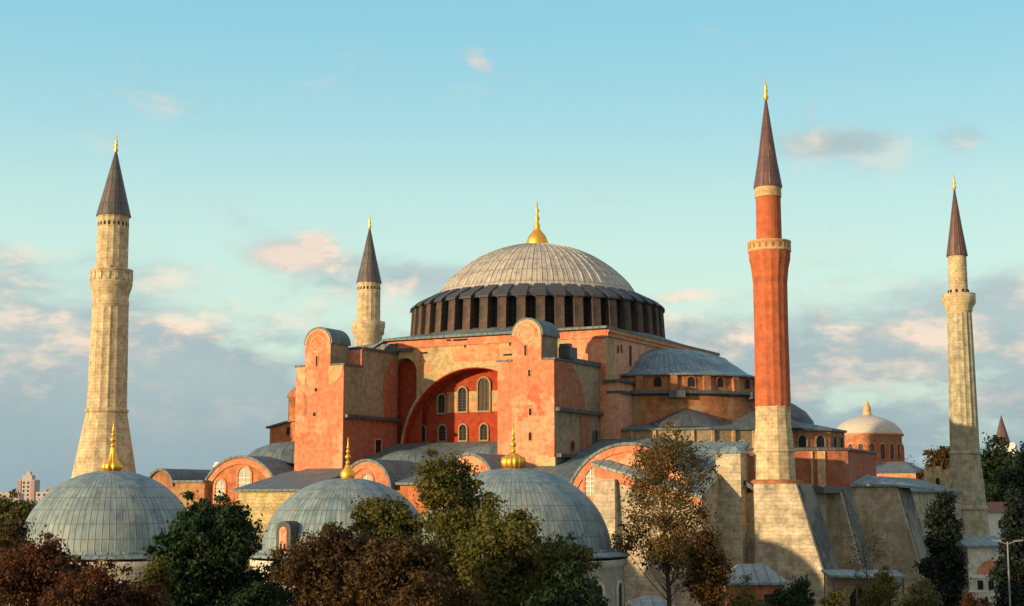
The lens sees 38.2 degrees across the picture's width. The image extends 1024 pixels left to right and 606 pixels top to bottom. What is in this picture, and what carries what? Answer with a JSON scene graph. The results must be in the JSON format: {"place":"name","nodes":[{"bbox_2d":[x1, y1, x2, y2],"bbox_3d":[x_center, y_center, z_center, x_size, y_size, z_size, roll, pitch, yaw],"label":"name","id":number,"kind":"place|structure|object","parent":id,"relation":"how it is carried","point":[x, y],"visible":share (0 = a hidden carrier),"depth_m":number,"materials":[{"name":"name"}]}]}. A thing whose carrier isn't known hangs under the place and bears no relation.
{"place":"outdoors","nodes":[
{"label":"outdoors","id":0,"kind":"place"},
{"bbox_2d":[0,493,23,504],"bbox_3d":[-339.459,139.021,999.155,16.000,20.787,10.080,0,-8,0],"label":"apartment block","id":1,"kind":"structure","parent":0,"point":[21,496],"depth_m":995.51,"materials":[{"name":"beige concrete"}]},
{"bbox_2d":[17,472,39,503],"bbox_3d":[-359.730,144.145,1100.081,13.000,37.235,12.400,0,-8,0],"label":"apartment block","id":2,"kind":"structure","parent":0,"point":[28,485],"depth_m":1095.33,"materials":[{"name":"beige concrete"}]},
{"bbox_2d":[36,492,47,502],"bbox_3d":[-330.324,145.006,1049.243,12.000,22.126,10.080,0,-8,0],"label":"apartment block","id":3,"kind":"structure","parent":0,"point":[40,495],"depth_m":1045.44,"materials":[{"name":"beige concrete"}]},
{"bbox_2d":[0,0,1023,492],"label":"sky","id":4,"kind":"structure","parent":0,"point":[259,142],"materials":[{"name":"blue"}]},
{"bbox_2d":[836,399,921,478],"bbox_3d":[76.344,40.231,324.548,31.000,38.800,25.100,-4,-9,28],"label":"church","id":5,"kind":"structure","parent":0,"point":[869,431],"depth_m":322.17,"materials":[{"name":"brick"}]},
{"bbox_2d":[847,443,853,447],"bbox_3d":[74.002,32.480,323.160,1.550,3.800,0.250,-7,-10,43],"label":"window","id":6,"kind":"structure","parent":5,"relation":"in","point":[850,445],"depth_m":323.44,"materials":[{"name":"glass"}]},
{"bbox_2d":[857,443,864,449],"bbox_3d":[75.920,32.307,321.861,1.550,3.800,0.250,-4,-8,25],"label":"window","id":7,"kind":"structure","parent":5,"relation":"in","point":[861,446],"depth_m":322.02,"materials":[{"name":"glass"}]},
{"bbox_2d":[868,443,875,450],"bbox_3d":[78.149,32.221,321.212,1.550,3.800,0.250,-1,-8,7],"label":"window","id":8,"kind":"structure","parent":5,"relation":"in","point":[871,447],"depth_m":321.39,"materials":[{"name":"glass"}]},
{"bbox_2d":[879,443,886,459],"bbox_3d":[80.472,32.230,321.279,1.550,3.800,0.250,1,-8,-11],"label":"window","id":9,"kind":"structure","parent":5,"relation":"in","point":[882,446],"depth_m":321.31,"materials":[{"name":"glass"}]},
{"bbox_2d":[889,443,894,459],"bbox_3d":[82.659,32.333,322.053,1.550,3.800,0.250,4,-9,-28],"label":"window","id":10,"kind":"structure","parent":5,"relation":"in","point":[891,446],"depth_m":322.18,"materials":[{"name":"glass"}]},
{"bbox_2d":[896,443,900,460],"bbox_3d":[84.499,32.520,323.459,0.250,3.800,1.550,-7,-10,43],"label":"window","id":11,"kind":"structure","parent":5,"relation":"in","point":[898,445],"depth_m":323.68,"materials":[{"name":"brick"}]},
{"bbox_2d":[924,466,948,486],"bbox_3d":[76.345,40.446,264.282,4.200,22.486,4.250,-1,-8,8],"label":"ruined tower","id":12,"kind":"structure","parent":0,"point":[937,476],"depth_m":263.56,"materials":[{"name":"stone"}]},
{"bbox_2d":[935,477,939,484],"bbox_3d":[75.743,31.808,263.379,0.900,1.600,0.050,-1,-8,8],"label":"window","id":13,"kind":"structure","parent":12,"relation":"in","point":[937,480],"depth_m":263.40,"materials":[{"name":"stone"}]},
{"bbox_2d":[987,502,1008,538],"bbox_3d":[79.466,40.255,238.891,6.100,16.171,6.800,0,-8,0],"label":"house","id":14,"kind":"structure","parent":0,"point":[995,511],"depth_m":236.76,"materials":[{"name":"white paint"}]},
{"bbox_2d":[995,416,1017,458],"bbox_3d":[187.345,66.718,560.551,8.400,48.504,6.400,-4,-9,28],"label":"palace tower","id":15,"kind":"structure","parent":0,"point":[1001,431],"depth_m":561.59,"materials":[{"name":"white paint"}]},
{"bbox_3d":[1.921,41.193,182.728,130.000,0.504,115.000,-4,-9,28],"label":"pavement","id":16,"kind":"structure","parent":0,"visible":0},
{"bbox_2d":[0,489,39,539],"bbox_3d":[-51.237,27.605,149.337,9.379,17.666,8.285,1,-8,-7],"label":"tree","id":17,"kind":"object","parent":16,"relation":"on","point":[21,508],"visible":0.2,"depth_m":149.19,"materials":[{"name":"green plant"}]},
{"bbox_2d":[71,134,135,477],"bbox_3d":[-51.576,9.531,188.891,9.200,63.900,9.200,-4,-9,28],"label":"minaret","id":18,"kind":"object","parent":16,"relation":"on","point":[111,279],"visible":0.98,"depth_m":187.84,"materials":[{"name":"stone"}]},
{"bbox_2d":[352,217,384,346],"bbox_3d":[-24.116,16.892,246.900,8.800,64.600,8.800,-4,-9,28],"label":"minaret","id":19,"kind":"object","parent":16,"relation":"on","point":[368,326],"visible":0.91,"depth_m":247.61,"materials":[{"name":"stone"}]},
{"bbox_2d":[148,202,962,605],"bbox_3d":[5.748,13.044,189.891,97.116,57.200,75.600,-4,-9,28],"label":"mosque","id":20,"kind":"structure","parent":16,"relation":"on","point":[574,366],"depth_m":177.42,"materials":[{"name":"paint"}]},
{"bbox_2d":[747,77,802,492],"bbox_3d":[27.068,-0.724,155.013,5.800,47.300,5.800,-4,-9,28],"label":"minaret","id":21,"kind":"object","parent":20,"relation":"on","point":[769,249],"visible":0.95,"depth_m":153.25,"materials":[{"name":"brick"}]},
{"bbox_2d":[627,596,673,605],"bbox_3d":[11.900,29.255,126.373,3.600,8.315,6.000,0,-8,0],"label":"lodge","id":22,"kind":"structure","parent":16,"relation":"on","point":[649,601],"depth_m":125.27,"materials":[{"name":"grey metal"}]},
{"bbox_2d":[722,564,790,605],"bbox_3d":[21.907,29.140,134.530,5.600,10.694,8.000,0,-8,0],"label":"lodge","id":23,"kind":"structure","parent":16,"relation":"on","point":[765,578],"depth_m":131.85,"materials":[{"name":"grey metal"}]},
{"bbox_2d":[762,592,772,605],"bbox_3d":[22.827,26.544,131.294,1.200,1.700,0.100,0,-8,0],"label":"window","id":24,"kind":"structure","parent":23,"relation":"in","point":[765,596],"depth_m":131.35,"materials":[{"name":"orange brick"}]},
{"bbox_2d":[819,588,854,605],"bbox_3d":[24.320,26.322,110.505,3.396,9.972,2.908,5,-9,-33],"label":"bush","id":25,"kind":"object","parent":16,"relation":"on","point":[836,599],"visible":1,"depth_m":110.72,"materials":[{"name":"green plant"}]},
{"bbox_2d":[821,570,906,605],"bbox_3d":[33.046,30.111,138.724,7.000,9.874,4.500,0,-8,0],"label":"shelter","id":26,"kind":"object","parent":16,"relation":"on","point":[836,580],"visible":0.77,"depth_m":140.04,"materials":[{"name":"grey metal"}]},
{"bbox_2d":[850,586,865,605],"bbox_3d":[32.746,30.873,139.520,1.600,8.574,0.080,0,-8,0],"label":"doorway","id":27,"kind":"structure","parent":26,"relation":"in","point":[852,598],"depth_m":139.89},
{"bbox_2d":[843,515,892,605],"bbox_3d":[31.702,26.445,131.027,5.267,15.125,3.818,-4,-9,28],"label":"tree","id":28,"kind":"object","parent":16,"relation":"on","point":[864,566],"visible":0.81,"depth_m":131.54,"materials":[{"name":"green plant"}]},
{"bbox_2d":[855,565,904,605],"bbox_3d":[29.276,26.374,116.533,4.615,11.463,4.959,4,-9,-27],"label":"bush","id":29,"kind":"object","parent":16,"relation":"on","point":[880,594],"visible":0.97,"depth_m":116.71,"materials":[{"name":"green plant"}]},
{"bbox_2d":[893,573,946,605],"bbox_3d":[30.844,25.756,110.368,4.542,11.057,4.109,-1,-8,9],"label":"bush","id":30,"kind":"object","parent":16,"relation":"on","point":[921,592],"visible":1,"depth_m":110.29,"materials":[{"name":"green plant"}]},
{"bbox_2d":[911,487,977,605],"bbox_3d":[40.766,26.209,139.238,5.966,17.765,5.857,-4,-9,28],"label":"tree","id":31,"kind":"object","parent":16,"relation":"on","point":[942,565],"visible":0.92,"depth_m":138.47,"materials":[{"name":"green plant"}]},
{"bbox_2d":[942,173,989,535],"bbox_3d":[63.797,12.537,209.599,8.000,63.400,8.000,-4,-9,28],"label":"minaret","id":32,"kind":"object","parent":16,"relation":"on","point":[965,465],"visible":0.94,"depth_m":208.23,"materials":[{"name":"grey stone"}]},
{"bbox_2d":[955,590,994,605],"bbox_3d":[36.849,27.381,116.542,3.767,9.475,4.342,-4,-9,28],"label":"bush","id":33,"kind":"object","parent":16,"relation":"on","point":[969,602],"visible":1,"depth_m":117.30,"materials":[{"name":"orange plant"}]},
{"bbox_2d":[955,536,1003,605],"bbox_3d":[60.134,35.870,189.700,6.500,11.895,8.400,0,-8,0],"label":"pavilion","id":34,"kind":"structure","parent":16,"relation":"on","point":[980,551],"depth_m":186.47,"materials":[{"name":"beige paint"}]},
{"bbox_2d":[976,579,984,590],"bbox_3d":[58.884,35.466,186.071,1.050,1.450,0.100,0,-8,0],"label":"window","id":35,"kind":"structure","parent":34,"relation":"in","point":[980,583],"depth_m":186.05,"materials":[{"name":"white glass"}]},
{"bbox_2d":[987,579,994,590],"bbox_3d":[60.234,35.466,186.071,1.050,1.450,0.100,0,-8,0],"label":"window","id":36,"kind":"structure","parent":34,"relation":"in","point":[988,580],"depth_m":186.05,"materials":[{"name":"white glass"}]},
{"bbox_2d":[983,483,1023,605],"bbox_3d":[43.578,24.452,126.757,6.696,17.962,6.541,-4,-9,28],"label":"tree","id":37,"kind":"object","parent":16,"relation":"on","point":[1012,521],"visible":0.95,"depth_m":126.79,"materials":[{"name":"green plant"}]},
{"label":"ground","id":38,"kind":"structure","parent":0,"visible":0},
{"bbox_2d":[0,512,39,605],"bbox_3d":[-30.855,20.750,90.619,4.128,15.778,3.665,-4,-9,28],"label":"tree","id":39,"kind":"object","parent":38,"relation":"on","point":[13,533],"visible":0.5,"depth_m":91.37,"materials":[{"name":"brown plant"}]},
{"bbox_2d":[0,523,90,605],"bbox_3d":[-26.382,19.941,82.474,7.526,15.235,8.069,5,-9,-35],"label":"tree","id":40,"kind":"object","parent":38,"relation":"on","point":[27,571],"visible":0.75,"depth_m":82.05,"materials":[{"name":"orange plant"}]},
{"bbox_2d":[9,421,187,605],"bbox_3d":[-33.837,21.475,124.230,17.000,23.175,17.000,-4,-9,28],"label":"tomb","id":41,"kind":"object","parent":38,"relation":"on","point":[112,511],"visible":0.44,"depth_m":119.23,"materials":[{"name":"grey metal"}]},
{"bbox_2d":[36,553,171,605],"bbox_3d":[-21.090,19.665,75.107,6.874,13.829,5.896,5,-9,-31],"label":"tree","id":42,"kind":"object","parent":38,"relation":"on","point":[70,591],"visible":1,"depth_m":74.96,"materials":[{"name":"orange plant"}]},
{"bbox_2d":[134,555,181,605],"bbox_3d":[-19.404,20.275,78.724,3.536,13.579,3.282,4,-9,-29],"label":"tree","id":43,"kind":"object","parent":38,"relation":"on","point":[158,571],"visible":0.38,"depth_m":79.19,"materials":[{"name":"green plant"}]},
{"bbox_2d":[135,490,288,605],"bbox_3d":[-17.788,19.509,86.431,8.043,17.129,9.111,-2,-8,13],"label":"tree","id":44,"kind":"object","parent":38,"relation":"on","point":[207,550],"visible":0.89,"depth_m":85.34,"materials":[{"name":"green plant"}]},
{"bbox_2d":[224,580,285,605],"bbox_3d":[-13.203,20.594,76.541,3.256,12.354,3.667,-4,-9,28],"label":"tree","id":45,"kind":"object","parent":38,"relation":"on","point":[255,597],"visible":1,"depth_m":76.86,"materials":[{"name":"green plant"}]},
{"bbox_2d":[256,547,302,605],"bbox_3d":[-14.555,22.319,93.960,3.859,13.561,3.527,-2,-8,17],"label":"tree","id":46,"kind":"object","parent":38,"relation":"on","point":[286,599],"visible":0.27,"depth_m":93.91,"materials":[{"name":"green plant"}]},
{"bbox_2d":[263,518,395,605],"bbox_3d":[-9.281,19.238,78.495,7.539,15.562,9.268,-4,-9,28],"label":"tree","id":47,"kind":"object","parent":38,"relation":"on","point":[313,571],"visible":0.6,"depth_m":78.03,"materials":[{"name":"brown plant"}]},
{"bbox_2d":[250,437,421,604],"bbox_3d":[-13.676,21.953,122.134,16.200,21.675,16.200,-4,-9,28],"label":"tomb","id":48,"kind":"object","parent":38,"relation":"on","point":[311,507],"visible":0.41,"depth_m":118.48,"materials":[{"name":"grey metal"}]},
{"bbox_2d":[339,493,428,547],"bbox_3d":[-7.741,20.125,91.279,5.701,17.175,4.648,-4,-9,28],"label":"tree","id":49,"kind":"object","parent":38,"relation":"on","point":[377,517],"visible":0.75,"depth_m":91.28,"materials":[{"name":"green plant"}]},
{"bbox_2d":[340,530,457,605],"bbox_3d":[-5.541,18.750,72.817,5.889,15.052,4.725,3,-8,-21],"label":"tree","id":50,"kind":"object","parent":38,"relation":"on","point":[374,575],"visible":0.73,"depth_m":73.02,"materials":[{"name":"brown plant"}]},
{"bbox_2d":[387,566,488,605],"bbox_3d":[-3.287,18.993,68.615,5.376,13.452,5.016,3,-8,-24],"label":"tree","id":51,"kind":"object","parent":38,"relation":"on","point":[425,591],"visible":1,"depth_m":69.13,"materials":[{"name":"brown plant"}]},
{"bbox_2d":[406,442,509,584],"bbox_3d":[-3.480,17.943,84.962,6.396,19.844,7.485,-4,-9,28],"label":"tree","id":52,"kind":"object","parent":38,"relation":"on","point":[452,493],"visible":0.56,"depth_m":84.94,"materials":[{"name":"green plant"}]},
{"bbox_2d":[437,480,503,588],"bbox_3d":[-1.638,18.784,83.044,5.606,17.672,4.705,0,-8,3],"label":"tree","id":53,"kind":"object","parent":38,"relation":"on","point":[489,503],"visible":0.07,"depth_m":83.30,"materials":[{"name":"green plant"}]},
{"bbox_2d":[446,507,562,605],"bbox_3d":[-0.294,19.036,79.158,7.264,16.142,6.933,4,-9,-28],"label":"tree","id":54,"kind":"object","parent":38,"relation":"on","point":[494,556],"visible":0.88,"depth_m":78.65,"materials":[{"name":"green plant"}]},
{"bbox_2d":[420,423,629,605],"bbox_3d":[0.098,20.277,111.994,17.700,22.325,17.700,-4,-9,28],"label":"tomb","id":55,"kind":"object","parent":38,"relation":"on","point":[563,507],"visible":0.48,"depth_m":108.11,"materials":[{"name":"grey metal"}]},
{"bbox_2d":[597,582,604,599],"bbox_3d":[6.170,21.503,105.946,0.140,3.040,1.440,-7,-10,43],"label":"window","id":56,"kind":"structure","parent":55,"relation":"in","point":[602,589],"depth_m":106.35,"materials":[{"name":"grey glass"}]},
{"bbox_2d":[616,580,623,605],"bbox_3d":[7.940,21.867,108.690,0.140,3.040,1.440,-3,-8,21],"label":"window","id":57,"kind":"structure","parent":55,"relation":"in","point":[620,587],"depth_m":108.74,"materials":[{"name":"grey glass"}]},
{"bbox_2d":[624,577,626,605],"bbox_3d":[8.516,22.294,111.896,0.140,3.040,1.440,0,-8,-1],"label":"window","id":58,"kind":"structure","parent":55,"relation":"in","point":[625,601],"depth_m":111.40,"materials":[{"name":"grey glass"}]},
{"bbox_2d":[515,530,606,595],"bbox_3d":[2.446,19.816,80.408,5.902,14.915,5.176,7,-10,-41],"label":"tree","id":59,"kind":"object","parent":38,"relation":"on","point":[559,549],"visible":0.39,"depth_m":80.58,"materials":[{"name":"green plant"}]},
{"bbox_2d":[520,558,610,605],"bbox_3d":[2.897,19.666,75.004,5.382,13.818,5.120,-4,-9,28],"label":"tree","id":60,"kind":"object","parent":38,"relation":"on","point":[574,590],"visible":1,"depth_m":74.96,"materials":[{"name":"green plant"}]},
{"bbox_2d":[609,413,723,605],"bbox_3d":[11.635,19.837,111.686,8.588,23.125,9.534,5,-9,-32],"label":"tree","id":61,"kind":"object","parent":38,"relation":"on","point":[665,551],"visible":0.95,"depth_m":110.91,"materials":[{"name":"brown plant"}]},
{"bbox_2d":[678,512,735,605],"bbox_3d":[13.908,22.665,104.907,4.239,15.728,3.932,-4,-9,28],"label":"tree","id":62,"kind":"object","parent":38,"relation":"on","point":[711,566],"visible":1,"depth_m":104.73,"materials":[{"name":"brown plant"}]},
{"bbox_2d":[719,574,770,605],"bbox_3d":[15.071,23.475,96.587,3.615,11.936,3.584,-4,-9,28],"label":"bush","id":63,"kind":"object","parent":38,"relation":"on","point":[748,601],"visible":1,"depth_m":96.78,"materials":[{"name":"green plant"}]},
{"bbox_2d":[763,574,816,605],"bbox_3d":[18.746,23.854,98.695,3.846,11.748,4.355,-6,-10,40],"label":"bush","id":64,"kind":"object","parent":38,"relation":"on","point":[779,596],"visible":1,"depth_m":98.69,"materials":[{"name":"green plant"}]},
{"bbox_2d":[918,445,949,480],"bbox_3d":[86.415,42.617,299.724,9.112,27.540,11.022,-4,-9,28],"label":"tree","id":65,"kind":"object","parent":38,"relation":"on","point":[940,458],"visible":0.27,"depth_m":298.71,"materials":[{"name":"brown plant"}]},
{"bbox_2d":[980,432,1019,502],"bbox_3d":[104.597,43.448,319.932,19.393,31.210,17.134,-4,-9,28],"label":"tree","id":66,"kind":"object","parent":38,"relation":"on","point":[992,463],"visible":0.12,"depth_m":317.99,"materials":[{"name":"green plant"}]},
{"bbox_2d":[986,441,1023,501],"bbox_3d":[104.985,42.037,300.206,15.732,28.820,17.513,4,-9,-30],"label":"tree","id":67,"kind":"object","parent":38,"relation":"on","point":[1014,474],"visible":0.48,"depth_m":299.50,"materials":[{"name":"green plant"}]},
{"bbox_2d":[992,540,1022,605],"bbox_3d":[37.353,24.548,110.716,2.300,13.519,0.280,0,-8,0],"label":"street lamp","id":68,"kind":"object","parent":38,"relation":"on","point":[1007,543],"visible":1,"depth_m":111.32,"materials":[{"name":"grey metal"}]}
]}

